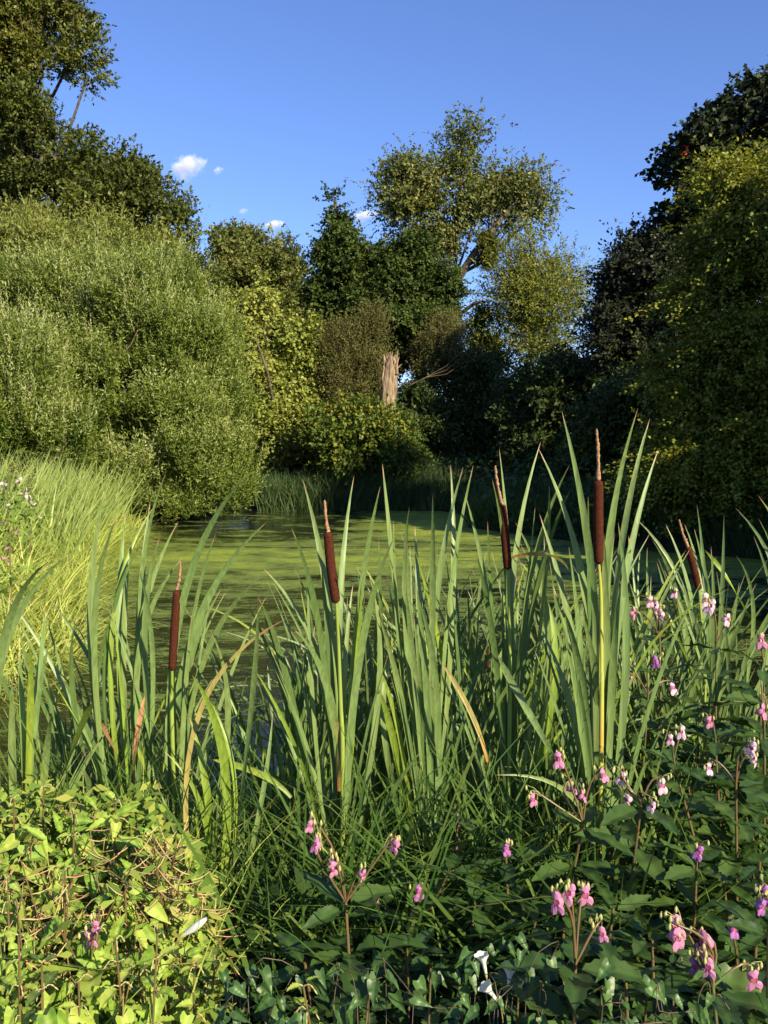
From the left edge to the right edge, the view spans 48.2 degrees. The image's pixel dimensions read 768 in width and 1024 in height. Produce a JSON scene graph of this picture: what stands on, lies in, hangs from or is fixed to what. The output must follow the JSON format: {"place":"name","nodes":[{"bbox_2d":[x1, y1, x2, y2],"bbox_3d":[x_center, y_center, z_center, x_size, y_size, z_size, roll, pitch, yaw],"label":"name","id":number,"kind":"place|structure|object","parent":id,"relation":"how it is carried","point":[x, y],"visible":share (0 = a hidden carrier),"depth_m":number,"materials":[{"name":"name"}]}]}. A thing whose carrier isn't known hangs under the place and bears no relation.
{"place":"outdoors","nodes":[
{"label":"outdoors","id":0,"kind":"place"},
{"bbox_2d":[0,728,333,1023],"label":"wild grass","id":1,"kind":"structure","parent":0,"point":[217,866],"depth_m":1.93,"materials":[{"name":"plant"}]},
{"bbox_2d":[0,498,767,860],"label":"water","id":2,"kind":"structure","parent":0,"point":[268,550],"depth_m":12.39,"materials":[{"name":"liquid"}]},
{"bbox_2d":[252,450,474,510],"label":"reeds","id":3,"kind":"object","parent":2,"relation":"on","point":[280,494],"visible":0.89,"depth_m":27.22,"materials":[{"name":"plant"}]},
{"bbox_2d":[0,450,767,702],"bbox_3d":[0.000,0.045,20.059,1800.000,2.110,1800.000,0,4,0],"label":"ground","id":4,"kind":"structure","parent":0,"point":[666,544],"depth_m":17.20,"materials":[{"name":"soil"}]},
{"bbox_2d":[0,927,40,1023],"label":"nettle plant","id":5,"kind":"object","parent":4,"relation":"on","point":[11,979],"visible":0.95,"depth_m":1.57,"materials":[{"name":"green plant"}]},
{"bbox_2d":[0,860,88,1007],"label":"willowherb plant","id":6,"kind":"object","parent":4,"relation":"on","point":[68,953],"visible":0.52,"depth_m":1.71,"materials":[{"name":"plant"}]},
{"bbox_2d":[0,554,116,807],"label":"cattail","id":7,"kind":"object","parent":4,"relation":"on","point":[34,693],"visible":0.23,"depth_m":2.42},
{"bbox_2d":[1,596,119,798],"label":"cattail","id":8,"kind":"object","parent":4,"relation":"on","point":[51,710],"visible":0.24,"depth_m":2.96},
{"bbox_2d":[0,281,121,476],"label":"willow bush","id":9,"kind":"object","parent":4,"relation":"on","point":[39,415],"visible":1,"depth_m":19.28,"materials":[{"name":"green plant"}]},
{"bbox_2d":[0,0,121,210],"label":"oak tree","id":10,"kind":"object","parent":4,"relation":"on","point":[25,25],"visible":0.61,"depth_m":33.40,"materials":[{"name":"green plant"}]},
{"bbox_2d":[2,626,150,800],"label":"cattail","id":11,"kind":"object","parent":4,"relation":"on","point":[54,752],"visible":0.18,"depth_m":2.96},
{"bbox_2d":[0,445,155,569],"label":"sedge","id":12,"kind":"object","parent":4,"relation":"on","point":[79,492],"visible":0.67,"depth_m":14.99,"materials":[{"name":"plant"}]},
{"bbox_2d":[5,911,160,1007],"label":"balsam plant","id":13,"kind":"object","parent":4,"relation":"on","point":[88,984],"visible":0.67,"depth_m":1.68,"materials":[{"name":"green plant"}]},
{"bbox_2d":[0,940,96,1023],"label":"bindweed vine","id":14,"kind":"object","parent":13,"relation":"on","point":[11,1012],"visible":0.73,"depth_m":1.62,"materials":[{"name":"green plant"}]},
{"bbox_2d":[58,937,206,1023],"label":"bindweed vine","id":15,"kind":"object","parent":13,"relation":"on","point":[128,1016],"visible":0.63,"depth_m":1.65,"materials":[{"name":"green plant"}]},
{"bbox_2d":[0,491,169,703],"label":"meadow grass","id":16,"kind":"structure","parent":4,"relation":"on","point":[38,563],"depth_m":10.19,"materials":[{"name":"plant"}]},
{"bbox_2d":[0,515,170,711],"bbox_3d":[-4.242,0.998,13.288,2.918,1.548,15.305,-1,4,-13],"label":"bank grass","id":17,"kind":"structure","parent":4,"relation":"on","point":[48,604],"depth_m":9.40,"materials":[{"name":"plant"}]},
{"bbox_2d":[0,189,214,482],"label":"willow tree","id":18,"kind":"object","parent":4,"relation":"on","point":[23,221],"visible":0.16,"depth_m":26.47,"materials":[{"name":"green plant"}]},
{"bbox_2d":[9,476,223,814],"bbox_3d":[-0.754,0.738,2.691,0.584,1.728,0.614,-4,6,-42],"label":"cattail","id":19,"kind":"object","parent":4,"relation":"on","point":[118,612],"visible":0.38,"depth_m":2.66},
{"bbox_2d":[0,774,236,1023],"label":"leafy tangle","id":20,"kind":"object","parent":4,"relation":"on","point":[105,804],"visible":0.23,"depth_m":1.97,"materials":[{"name":"plant"}]},
{"bbox_2d":[0,826,78,982],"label":"bindweed vine","id":21,"kind":"object","parent":20,"relation":"on","point":[43,847],"visible":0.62,"depth_m":1.85,"materials":[{"name":"green plant"}]},
{"bbox_2d":[46,846,171,971],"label":"bindweed vine","id":22,"kind":"object","parent":20,"relation":"on","point":[156,911],"visible":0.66,"depth_m":1.78,"materials":[{"name":"green plant"}]},
{"bbox_2d":[52,796,172,866],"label":"bindweed vine","id":23,"kind":"object","parent":20,"relation":"on","point":[85,816],"visible":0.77,"depth_m":1.96,"materials":[{"name":"green plant"}]},
{"bbox_2d":[119,841,203,970],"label":"bindweed vine","id":24,"kind":"object","parent":20,"relation":"on","point":[190,899],"visible":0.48,"depth_m":1.78,"materials":[{"name":"green plant"}]},
{"bbox_2d":[0,55,241,473],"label":"oak tree","id":25,"kind":"object","parent":4,"relation":"on","point":[83,174],"visible":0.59,"depth_m":30.88,"materials":[{"name":"green plant"}]},
{"bbox_2d":[98,925,148,1016],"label":"nettle plant","id":26,"kind":"object","parent":4,"relation":"on","point":[109,993],"visible":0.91,"depth_m":1.57,"materials":[{"name":"green plant"}]},
{"bbox_2d":[0,207,274,523],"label":"willow bush","id":27,"kind":"object","parent":4,"relation":"on","point":[143,318],"visible":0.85,"depth_m":21.86,"materials":[{"name":"green plant"}]},
{"bbox_2d":[69,823,207,951],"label":"vine","id":28,"kind":"object","parent":4,"relation":"on","point":[114,887],"visible":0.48,"depth_m":1.80,"materials":[{"name":"plant"}]},
{"bbox_2d":[51,600,226,808],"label":"cattail","id":29,"kind":"object","parent":4,"relation":"on","point":[82,698],"visible":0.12,"depth_m":3.04},
{"bbox_2d":[131,919,179,1023],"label":"nettle plant","id":30,"kind":"object","parent":4,"relation":"on","point":[150,981],"visible":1,"depth_m":1.56,"materials":[{"name":"green plant"}]},
{"bbox_2d":[122,816,246,1008],"bbox_3d":[-0.443,0.963,1.840,0.267,0.642,0.248,4,6,42],"label":"willowherb plant","id":31,"kind":"object","parent":4,"relation":"on","point":[176,911],"visible":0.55,"depth_m":1.79,"materials":[{"name":"plant"}]},
{"bbox_2d":[109,475,284,867],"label":"cattail","id":32,"kind":"object","parent":4,"relation":"on","point":[178,701],"visible":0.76,"depth_m":2.61},
{"bbox_2d":[158,610,291,927],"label":"cattail","id":33,"kind":"object","parent":4,"relation":"on","point":[218,729],"visible":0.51,"depth_m":2.42},
{"bbox_2d":[163,610,323,867],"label":"cattail","id":34,"kind":"object","parent":4,"relation":"on","point":[242,724],"visible":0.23,"depth_m":3.16},
{"bbox_2d":[199,216,309,474],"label":"broadleaf tree","id":35,"kind":"object","parent":4,"relation":"on","point":[246,249],"visible":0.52,"depth_m":42.29,"materials":[{"name":"green plant"}]},
{"bbox_2d":[210,265,335,481],"bbox_3d":[-4.018,-4.323,30.503,5.418,8.948,5.042,0,4,0],"label":"maple tree","id":36,"kind":"object","parent":4,"relation":"on","point":[285,362],"visible":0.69,"depth_m":29.90,"materials":[{"name":"green plant"}]},
{"bbox_2d":[218,602,373,890],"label":"cattail","id":37,"kind":"object","parent":4,"relation":"on","point":[276,746],"visible":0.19,"depth_m":2.92},
{"bbox_2d":[212,580,401,814],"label":"cattail","id":38,"kind":"object","parent":4,"relation":"on","point":[293,676],"visible":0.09,"depth_m":3.61},
{"bbox_2d":[252,930,384,1023],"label":"balsam plant","id":39,"kind":"object","parent":4,"relation":"on","point":[285,940],"visible":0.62,"depth_m":1.78,"materials":[{"name":"green plant"}]},
{"bbox_2d":[257,478,419,887],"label":"cattail","id":40,"kind":"object","parent":4,"relation":"on","point":[332,670],"visible":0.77,"depth_m":2.58},
{"bbox_2d":[247,603,438,854],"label":"cattail","id":41,"kind":"object","parent":4,"relation":"on","point":[308,730],"visible":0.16,"depth_m":2.91},
{"bbox_2d":[12,450,686,542],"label":"undergrowth","id":42,"kind":"object","parent":4,"relation":"on","point":[489,477],"visible":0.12,"depth_m":22.44,"materials":[{"name":"green plant"}]},
{"bbox_2d":[291,177,410,389],"bbox_3d":[-1.311,-7.303,35.359,5.538,12.874,6.755,0,4,0],"label":"hornbeam tree","id":43,"kind":"object","parent":4,"relation":"on","point":[338,253],"visible":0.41,"depth_m":34.01,"materials":[{"name":"green plant"}]},
{"bbox_2d":[281,810,431,1023],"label":"balsam plant","id":44,"kind":"object","parent":4,"relation":"on","point":[328,887],"visible":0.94,"depth_m":1.81,"materials":[{"name":"green plant"}]},
{"bbox_2d":[306,288,412,405],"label":"sallow bush","id":45,"kind":"object","parent":4,"relation":"on","point":[353,363],"visible":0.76,"depth_m":29.89,"materials":[{"name":"green plant"}]},
{"bbox_2d":[287,386,436,490],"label":"shrub","id":46,"kind":"object","parent":4,"relation":"on","point":[349,435],"visible":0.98,"depth_m":27.05,"materials":[{"name":"green plant"}]},
{"bbox_2d":[295,565,429,882],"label":"cattail","id":47,"kind":"object","parent":4,"relation":"on","point":[359,723],"visible":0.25,"depth_m":2.93},
{"bbox_2d":[0,639,767,1023],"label":"sedge grass","id":48,"kind":"structure","parent":4,"relation":"on","point":[300,843],"depth_m":2.30,"materials":[{"name":"green plant"}]},
{"bbox_2d":[290,549,511,876],"bbox_3d":[0.042,0.861,2.987,0.760,1.575,0.370,0,4,0],"label":"cattail","id":49,"kind":"object","parent":4,"relation":"on","point":[380,786],"visible":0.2,"depth_m":2.95},
{"bbox_2d":[358,927,446,1023],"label":"balsam plant","id":50,"kind":"object","parent":4,"relation":"on","point":[390,956],"visible":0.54,"depth_m":1.81,"materials":[{"name":"green plant"}]},
{"bbox_2d":[355,225,476,386],"bbox_3d":[1.268,-6.032,34.458,4.965,10.395,6.277,0,4,0],"label":"hornbeam tree","id":51,"kind":"object","parent":4,"relation":"on","point":[410,290],"visible":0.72,"depth_m":32.89,"materials":[{"name":"green plant"}]},
{"bbox_2d":[396,371,474,482],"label":"shrub","id":52,"kind":"object","parent":4,"relation":"on","point":[423,397],"visible":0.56,"depth_m":29.95,"materials":[{"name":"green plant"}]},
{"bbox_2d":[399,305,476,396],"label":"sallow bush","id":53,"kind":"object","parent":4,"relation":"on","point":[439,346],"visible":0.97,"depth_m":30.95,"materials":[{"name":"green plant"}]},
{"bbox_2d":[377,852,499,957],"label":"balsam plant","id":54,"kind":"object","parent":4,"relation":"on","point":[457,857],"visible":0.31,"depth_m":2.20,"materials":[{"name":"green plant"}]},
{"bbox_2d":[359,464,556,884],"bbox_3d":[0.246,0.730,2.726,0.690,1.765,0.456,0,4,0],"label":"cattail","id":55,"kind":"object","parent":4,"relation":"on","point":[425,693],"visible":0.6,"depth_m":2.73},
{"bbox_2d":[350,96,574,384],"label":"elm tree","id":56,"kind":"object","parent":4,"relation":"on","point":[413,190],"visible":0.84,"depth_m":44.05,"materials":[{"name":"green plant"}]},
{"bbox_2d":[414,807,514,941],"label":"balsam plant","id":57,"kind":"object","parent":4,"relation":"on","point":[469,828],"visible":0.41,"depth_m":2.37,"materials":[{"name":"green plant"}]},
{"bbox_2d":[412,867,519,1022],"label":"balsam plant","id":58,"kind":"object","parent":4,"relation":"on","point":[480,923],"visible":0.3,"depth_m":2.08,"materials":[{"name":"green plant"}]},
{"bbox_2d":[367,538,568,893],"bbox_3d":[0.323,0.851,2.930,0.740,1.559,0.337,-1,4,-18],"label":"cattail","id":59,"kind":"object","parent":4,"relation":"on","point":[461,754],"visible":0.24,"depth_m":2.89},
{"bbox_2d":[344,560,601,855],"bbox_3d":[0.284,0.876,2.968,0.873,1.566,0.420,0,4,0],"label":"cattail","id":60,"kind":"object","parent":4,"relation":"on","point":[472,672],"visible":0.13,"depth_m":2.91},
{"bbox_2d":[427,340,527,483],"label":"shrub","id":61,"kind":"object","parent":4,"relation":"on","point":[478,374],"visible":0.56,"depth_m":30.85,"materials":[{"name":"green plant"}]},
{"bbox_2d":[462,291,504,480],"bbox_3d":[4.480,-5.448,38.519,2.693,8.664,2.831,2,5,26],"label":"ivy clad tree","id":62,"kind":"object","parent":4,"relation":"on","point":[481,312],"visible":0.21,"depth_m":37.95,"materials":[{"name":"green plant"}]},
{"bbox_2d":[220,814,767,1023],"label":"ground cover","id":63,"kind":"object","parent":4,"relation":"on","point":[358,936],"visible":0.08,"depth_m":2.04,"materials":[{"name":"green plant"}]},
{"bbox_2d":[214,957,293,1023],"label":"bindweed vine","id":64,"kind":"object","parent":63,"relation":"on","point":[235,988],"visible":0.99,"depth_m":1.54,"materials":[{"name":"green plant"}]},
{"bbox_2d":[286,955,468,1023],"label":"bindweed vine","id":65,"kind":"object","parent":63,"relation":"on","point":[371,983],"visible":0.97,"depth_m":1.53,"materials":[{"name":"green plant"}]},
{"bbox_2d":[442,834,555,1011],"bbox_3d":[0.303,1.138,2.189,0.304,0.652,0.317,2,5,24],"label":"balsam plant","id":66,"kind":"object","parent":4,"relation":"on","point":[507,870],"visible":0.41,"depth_m":2.17,"materials":[{"name":"green plant"}]},
{"bbox_2d":[412,550,616,829],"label":"cattail","id":67,"kind":"object","parent":4,"relation":"on","point":[483,712],"visible":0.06,"depth_m":3.00},
{"bbox_2d":[426,551,602,841],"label":"cattail","id":68,"kind":"object","parent":4,"relation":"on","point":[523,716],"visible":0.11,"depth_m":3.06},
{"bbox_2d":[472,901,575,1023],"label":"balsam plant","id":69,"kind":"object","parent":4,"relation":"on","point":[533,914],"visible":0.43,"depth_m":1.99,"materials":[{"name":"green plant"}]},
{"bbox_2d":[428,442,637,906],"bbox_3d":[0.407,0.696,2.791,0.678,1.846,0.628,3,5,36],"label":"cattail","id":70,"kind":"object","parent":4,"relation":"on","point":[512,702],"visible":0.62,"depth_m":2.73},
{"bbox_2d":[464,199,601,376],"bbox_3d":[6.283,-7.109,37.464,7.268,12.040,6.491,2,5,27],"label":"ash tree","id":71,"kind":"object","parent":4,"relation":"on","point":[526,292],"visible":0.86,"depth_m":36.37,"materials":[{"name":"green plant"}]},
{"bbox_2d":[484,330,596,479],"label":"shrub","id":72,"kind":"object","parent":4,"relation":"on","point":[531,392],"visible":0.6,"depth_m":25.84,"materials":[{"name":"green plant"}]},
{"bbox_2d":[487,948,600,1023],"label":"balsam plant","id":73,"kind":"object","parent":4,"relation":"on","point":[559,954],"visible":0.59,"depth_m":1.62,"materials":[{"name":"green plant"}]},
{"bbox_2d":[455,931,558,1023],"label":"bindweed vine","id":74,"kind":"object","parent":73,"relation":"on","point":[466,956],"visible":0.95,"depth_m":1.56,"materials":[{"name":"green plant"}]},
{"bbox_2d":[464,537,647,860],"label":"cattail","id":75,"kind":"object","parent":4,"relation":"on","point":[549,763],"visible":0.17,"depth_m":2.84},
{"bbox_2d":[491,747,634,1011],"bbox_3d":[0.459,1.010,2.107,0.337,0.912,0.326,2,5,27],"label":"balsam plant","id":76,"kind":"object","parent":4,"relation":"on","point":[558,867],"visible":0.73,"depth_m":2.06,"materials":[{"name":"green plant"}]},
{"bbox_2d":[494,878,652,1023],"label":"balsam plant","id":77,"kind":"object","parent":4,"relation":"on","point":[576,947],"visible":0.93,"depth_m":1.57,"materials":[{"name":"green plant"}]},
{"bbox_2d":[595,957,762,1023],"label":"bindweed vine","id":78,"kind":"object","parent":77,"relation":"on","point":[698,1013],"visible":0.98,"depth_m":1.42,"materials":[{"name":"green plant"}]},
{"bbox_2d":[437,464,767,559],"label":"reeds","id":79,"kind":"object","parent":4,"relation":"on","point":[480,515],"visible":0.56,"depth_m":18.32,"materials":[{"name":"plant"}]},
{"bbox_2d":[504,409,704,875],"bbox_3d":[0.639,0.660,2.543,0.651,1.906,0.328,-4,6,-40],"label":"cattail","id":80,"kind":"object","parent":4,"relation":"on","point":[595,721],"visible":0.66,"depth_m":2.48},
{"bbox_2d":[531,354,681,490],"bbox_3d":[6.360,-1.685,21.947,5.010,4.455,4.317,-3,5,-35],"label":"shrub","id":81,"kind":"object","parent":4,"relation":"on","point":[607,415],"visible":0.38,"depth_m":20.81,"materials":[{"name":"green plant"}]},
{"bbox_2d":[551,882,671,1020],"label":"balsam plant","id":82,"kind":"object","parent":4,"relation":"on","point":[635,901],"visible":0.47,"depth_m":1.87,"materials":[{"name":"green plant"}]},
{"bbox_2d":[479,552,745,852],"bbox_3d":[0.764,0.904,3.017,0.860,1.522,0.345,0,4,0],"label":"cattail","id":83,"kind":"object","parent":4,"relation":"on","point":[638,641],"visible":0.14,"depth_m":3.01},
{"bbox_2d":[513,552,725,802],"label":"cattail","id":84,"kind":"object","parent":4,"relation":"on","point":[665,721],"visible":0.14,"depth_m":2.84},
{"bbox_2d":[574,764,695,984],"bbox_3d":[0.601,1.041,2.123,0.360,0.855,0.386,0,4,0],"label":"balsam plant","id":85,"kind":"object","parent":4,"relation":"on","point":[629,829],"visible":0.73,"depth_m":2.06,"materials":[{"name":"green plant"}]},
{"bbox_2d":[579,931,694,1023],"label":"balsam plant","id":86,"kind":"object","parent":4,"relation":"on","point":[605,949],"visible":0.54,"depth_m":1.61,"materials":[{"name":"green plant"}]},
{"bbox_2d":[553,211,725,392],"bbox_3d":[7.916,-4.294,24.655,5.242,8.607,5.075,4,6,41],"label":"plum tree","id":87,"kind":"object","parent":4,"relation":"on","point":[632,265],"visible":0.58,"depth_m":23.76,"materials":[{"name":"black plant"}]},
{"bbox_2d":[558,586,727,830],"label":"cattail","id":88,"kind":"object","parent":4,"relation":"on","point":[680,686],"visible":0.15,"depth_m":3.04},
{"bbox_2d":[603,928,701,1023],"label":"balsam plant","id":89,"kind":"object","parent":4,"relation":"on","point":[678,980],"visible":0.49,"depth_m":1.78,"materials":[{"name":"green plant"}]},
{"bbox_2d":[611,650,704,862],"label":"balsam plant","id":90,"kind":"object","parent":4,"relation":"on","point":[647,691],"visible":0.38,"depth_m":2.76,"materials":[{"name":"green plant"}]},
{"bbox_2d":[614,586,709,865],"bbox_3d":[0.947,0.950,2.964,0.338,1.400,0.378,0,4,0],"label":"balsam plant","id":91,"kind":"object","parent":4,"relation":"on","point":[658,614],"visible":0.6,"depth_m":2.92,"materials":[{"name":"green plant"}]},
{"bbox_2d":[576,128,767,549],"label":"field maple tree","id":92,"kind":"object","parent":4,"relation":"on","point":[713,375],"visible":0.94,"depth_m":16.22,"materials":[{"name":"green plant"}]},
{"bbox_2d":[598,575,767,830],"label":"cattail","id":93,"kind":"object","parent":4,"relation":"on","point":[750,652],"visible":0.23,"depth_m":3.15},
{"bbox_2d":[641,723,749,916],"bbox_3d":[0.873,1.046,2.420,0.322,0.945,0.334,0,4,0],"label":"balsam plant","id":94,"kind":"object","parent":4,"relation":"on","point":[703,807],"visible":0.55,"depth_m":2.37,"materials":[{"name":"green plant"}]},
{"bbox_2d":[641,839,753,995],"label":"balsam plant","id":95,"kind":"object","parent":4,"relation":"on","point":[682,873],"visible":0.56,"depth_m":2.04,"materials":[{"name":"green plant"}]},
{"bbox_2d":[629,508,767,799],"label":"cattail","id":96,"kind":"object","parent":4,"relation":"on","point":[708,629],"visible":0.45,"depth_m":3.35},
{"bbox_2d":[631,55,767,297],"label":"maple tree","id":97,"kind":"object","parent":4,"relation":"on","point":[728,113],"visible":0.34,"depth_m":22.57,"materials":[{"name":"green plant"}]},
{"bbox_2d":[654,906,767,1023],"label":"balsam plant","id":98,"kind":"object","parent":4,"relation":"on","point":[701,959],"visible":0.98,"depth_m":1.51,"materials":[{"name":"green plant"}]},
{"bbox_2d":[663,592,758,849],"bbox_3d":[1.097,0.956,2.851,0.364,1.384,0.338,2,5,27],"label":"balsam plant","id":99,"kind":"object","parent":4,"relation":"on","point":[708,606],"visible":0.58,"depth_m":2.83,"materials":[{"name":"green plant"}]},
{"bbox_2d":[663,712,759,891],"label":"balsam plant","id":100,"kind":"object","parent":4,"relation":"on","point":[711,732],"visible":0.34,"depth_m":2.46,"materials":[{"name":"green plant"}]},
{"bbox_2d":[661,562,767,799],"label":"cattail","id":101,"kind":"object","parent":4,"relation":"on","point":[697,687],"visible":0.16,"depth_m":3.15},
{"bbox_2d":[672,737,767,969],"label":"balsam plant","id":102,"kind":"object","parent":4,"relation":"on","point":[728,869],"visible":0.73,"depth_m":2.17,"materials":[{"name":"green plant"}]},
{"bbox_2d":[680,864,766,1010],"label":"balsam plant","id":103,"kind":"object","parent":4,"relation":"on","point":[746,886],"visible":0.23,"depth_m":2.06,"materials":[{"name":"green plant"}]},
{"bbox_2d":[681,873,767,1023],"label":"balsam plant","id":104,"kind":"object","parent":4,"relation":"on","point":[736,980],"visible":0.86,"depth_m":1.58,"materials":[{"name":"green plant"}]},
{"bbox_2d":[686,914,765,1007],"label":"balsam plant","id":105,"kind":"object","parent":4,"relation":"on","point":[747,941],"visible":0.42,"depth_m":1.84,"materials":[{"name":"green plant"}]},
{"bbox_2d":[697,857,767,1010],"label":"balsam plant","id":106,"kind":"object","parent":4,"relation":"on","point":[737,891],"visible":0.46,"depth_m":1.98,"materials":[{"name":"green plant"}]},
{"bbox_2d":[702,684,767,865],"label":"balsam plant","id":107,"kind":"object","parent":4,"relation":"on","point":[750,768],"visible":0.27,"depth_m":2.67,"materials":[{"name":"green plant"}]},
{"bbox_2d":[717,632,767,876],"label":"balsam plant","id":108,"kind":"object","parent":4,"relation":"on","point":[755,725],"visible":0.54,"depth_m":2.54,"materials":[{"name":"green plant"}]},
{"bbox_2d":[4,0,767,415],"label":"sky","id":109,"kind":"structure","parent":0,"point":[253,104],"materials":[{"name":"blue"}]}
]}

